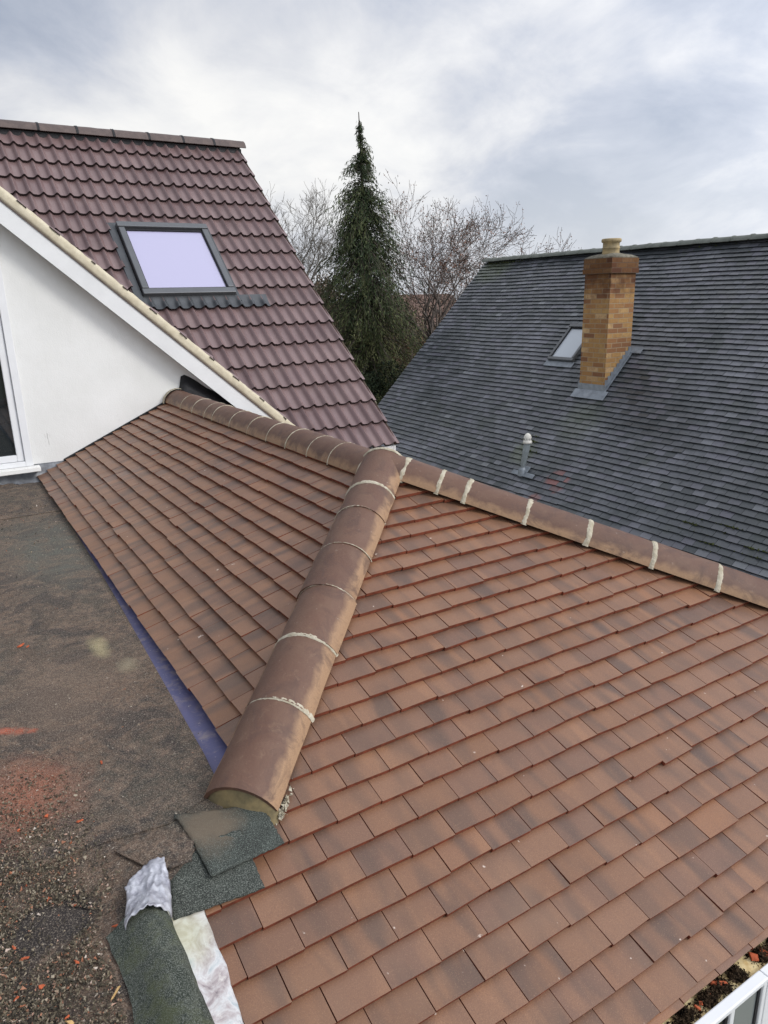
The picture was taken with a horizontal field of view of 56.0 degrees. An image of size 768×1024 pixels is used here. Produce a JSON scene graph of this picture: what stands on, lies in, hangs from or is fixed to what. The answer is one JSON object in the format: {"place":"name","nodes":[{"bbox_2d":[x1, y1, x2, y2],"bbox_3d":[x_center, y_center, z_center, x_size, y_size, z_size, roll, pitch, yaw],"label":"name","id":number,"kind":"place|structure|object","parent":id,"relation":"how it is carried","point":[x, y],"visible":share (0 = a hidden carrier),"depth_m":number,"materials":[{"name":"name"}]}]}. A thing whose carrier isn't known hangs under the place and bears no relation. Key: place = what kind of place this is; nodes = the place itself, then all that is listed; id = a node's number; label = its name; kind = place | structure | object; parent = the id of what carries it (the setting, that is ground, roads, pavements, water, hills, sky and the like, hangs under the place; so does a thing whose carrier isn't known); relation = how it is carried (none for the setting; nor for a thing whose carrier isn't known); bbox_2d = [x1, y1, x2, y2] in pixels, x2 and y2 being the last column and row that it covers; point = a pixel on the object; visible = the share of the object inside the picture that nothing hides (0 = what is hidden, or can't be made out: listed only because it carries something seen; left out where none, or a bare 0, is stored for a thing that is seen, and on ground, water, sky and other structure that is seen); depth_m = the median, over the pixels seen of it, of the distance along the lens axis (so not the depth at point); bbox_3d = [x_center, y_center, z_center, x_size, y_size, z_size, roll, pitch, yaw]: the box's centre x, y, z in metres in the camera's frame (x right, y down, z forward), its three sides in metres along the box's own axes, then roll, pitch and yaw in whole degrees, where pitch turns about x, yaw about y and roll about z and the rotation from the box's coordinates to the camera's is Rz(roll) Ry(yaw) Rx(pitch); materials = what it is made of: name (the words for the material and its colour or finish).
{"place":"outdoors","nodes":[
{"label":"outdoors","id":0,"kind":"place"},
{"bbox_2d":[0,482,283,1023],"bbox_3d":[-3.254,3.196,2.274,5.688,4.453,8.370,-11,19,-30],"label":"flat roof","id":1,"kind":"structure","parent":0,"point":[182,869],"depth_m":2.25,"materials":[{"name":"fabric"}]},
{"bbox_2d":[0,491,205,1023],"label":"roof grit","id":2,"kind":"object","parent":1,"relation":"on","point":[70,978],"visible":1,"depth_m":1.82,"materials":[{"name":"gravel"}]},
{"bbox_2d":[111,986,119,999],"bbox_3d":[-0.602,1.076,1.619,0.005,0.004,0.037,2,17,11],"label":"wood splinter","id":3,"kind":"object","parent":1,"relation":"on","point":[117,989],"visible":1,"depth_m":1.62,"materials":[{"name":"beige wood"}]},
{"bbox_2d":[0,119,398,484],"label":"gable house","id":4,"kind":"structure","parent":0,"point":[142,273],"depth_m":8.19,"materials":[{"name":"brown tile"}]},
{"bbox_2d":[0,265,40,475],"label":"patio door","id":5,"kind":"structure","parent":4,"relation":"in","point":[16,457],"depth_m":6.29,"materials":[{"name":"white plastic"}]},
{"bbox_2d":[115,221,235,296],"bbox_3d":[-2.457,-2.990,8.539,1.090,0.882,0.952,-11,19,-30],"label":"roof window","id":6,"kind":"structure","parent":4,"relation":"in","point":[166,259],"depth_m":8.51,"materials":[{"name":"clear glass"}]},
{"bbox_2d":[0,0,767,299],"label":"sky","id":7,"kind":"structure","parent":0,"point":[638,122],"materials":[{"name":"white"}]},
{"bbox_2d":[389,294,453,361],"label":"brick house","id":8,"kind":"structure","parent":0,"point":[421,313],"depth_m":48.67,"materials":[{"name":"brown"}]},
{"bbox_2d":[378,233,767,579],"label":"grey roof house","id":9,"kind":"structure","parent":0,"point":[612,383],"depth_m":11.44,"materials":[{"name":"tile"}]},
{"bbox_2d":[547,324,582,361],"bbox_3d":[3.340,-3.003,12.826,0.605,0.620,0.620,-11,19,-30],"label":"roof window","id":10,"kind":"structure","parent":9,"relation":"in","point":[568,348],"depth_m":12.87,"materials":[{"name":"clear glass"}]},
{"label":"ground","id":11,"kind":"structure","parent":0,"visible":0},
{"bbox_2d":[263,178,371,286],"bbox_3d":[-3.423,-10.056,34.817,6.258,11.391,6.766,-2,17,-1],"label":"bare tree","id":12,"kind":"object","parent":11,"relation":"on","point":[321,246],"visible":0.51,"depth_m":33.50,"materials":[{"name":"brown plant"}]},
{"bbox_2d":[310,273,356,336],"bbox_3d":[-1.823,-5.239,26.641,4.177,6.960,3.652,-2,17,-2],"label":"shrub","id":13,"kind":"object","parent":11,"relation":"on","point":[319,289],"visible":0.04,"depth_m":25.60,"materials":[{"name":"green plant"}]},
{"bbox_2d":[310,112,429,401],"bbox_3d":[-0.436,-4.380,19.502,5.330,11.494,5.234,7,19,27],"label":"conifer","id":14,"kind":"object","parent":11,"relation":"on","point":[366,306],"visible":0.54,"depth_m":18.55,"materials":[{"name":"green plant"}]},
{"bbox_2d":[361,359,404,404],"bbox_3d":[0.159,-1.689,18.824,2.512,4.504,2.501,-4,17,-8],"label":"shrub","id":15,"kind":"object","parent":11,"relation":"on","point":[373,385],"visible":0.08,"depth_m":18.26,"materials":[{"name":"green plant"}]},
{"bbox_2d":[343,289,455,380],"bbox_3d":[0.362,-7.008,33.340,6.417,6.458,6.128,6,18,24],"label":"shrub","id":16,"kind":"object","parent":11,"relation":"on","point":[417,313],"visible":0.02,"depth_m":32.70,"materials":[{"name":"brown plant"}]},
{"bbox_2d":[37,388,767,1023],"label":"tiled house","id":17,"kind":"structure","parent":11,"relation":"on","point":[475,752],"depth_m":2.69,"materials":[{"name":"tile"}]},
{"bbox_2d":[667,938,767,1023],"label":"leaf litter","id":18,"kind":"object","parent":17,"relation":"on","point":[684,1014],"visible":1,"depth_m":2.08,"materials":[{"name":"brown plant"}]},
{"bbox_2d":[710,981,727,986],"bbox_3d":[0.976,1.376,2.104,0.055,0.010,0.022,-1,17,3],"label":"clay shard","id":19,"kind":"object","parent":18,"relation":"on","point":[711,982],"visible":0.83,"depth_m":2.11,"materials":[{"name":"ceramic"}]},
{"bbox_2d":[747,952,758,960],"bbox_3d":[1.121,1.346,2.192,0.029,0.008,0.030,1,17,9],"label":"clay shard","id":20,"kind":"object","parent":18,"relation":"on","point":[753,956],"visible":0.9,"depth_m":2.19,"materials":[{"name":"orange ceramic"}]},
{"bbox_2d":[694,971,767,1023],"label":"window","id":21,"kind":"structure","parent":17,"relation":"in","point":[745,1005],"depth_m":2.09,"materials":[{"name":"white plastic"}]},
{"bbox_2d":[379,294,438,384],"bbox_3d":[1.818,-5.989,30.225,6.606,6.200,6.684,1,17,10],"label":"shrub","id":22,"kind":"object","parent":11,"relation":"on","point":[416,318],"visible":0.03,"depth_m":28.62,"materials":[{"name":"green plant"}]},
{"bbox_2d":[331,170,536,374],"bbox_3d":[1.080,-5.065,21.550,7.147,9.126,5.145,1,17,9],"label":"bare tree","id":23,"kind":"object","parent":11,"relation":"on","point":[454,249],"visible":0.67,"depth_m":20.80,"materials":[{"name":"brown plant"}]},
{"bbox_2d":[335,203,581,367],"bbox_3d":[2.402,-5.356,23.422,6.872,8.556,7.810,-11,19,-30],"label":"bare tree","id":24,"kind":"object","parent":11,"relation":"on","point":[460,286],"visible":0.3,"depth_m":22.93,"materials":[{"name":"brown plant"}]}
]}

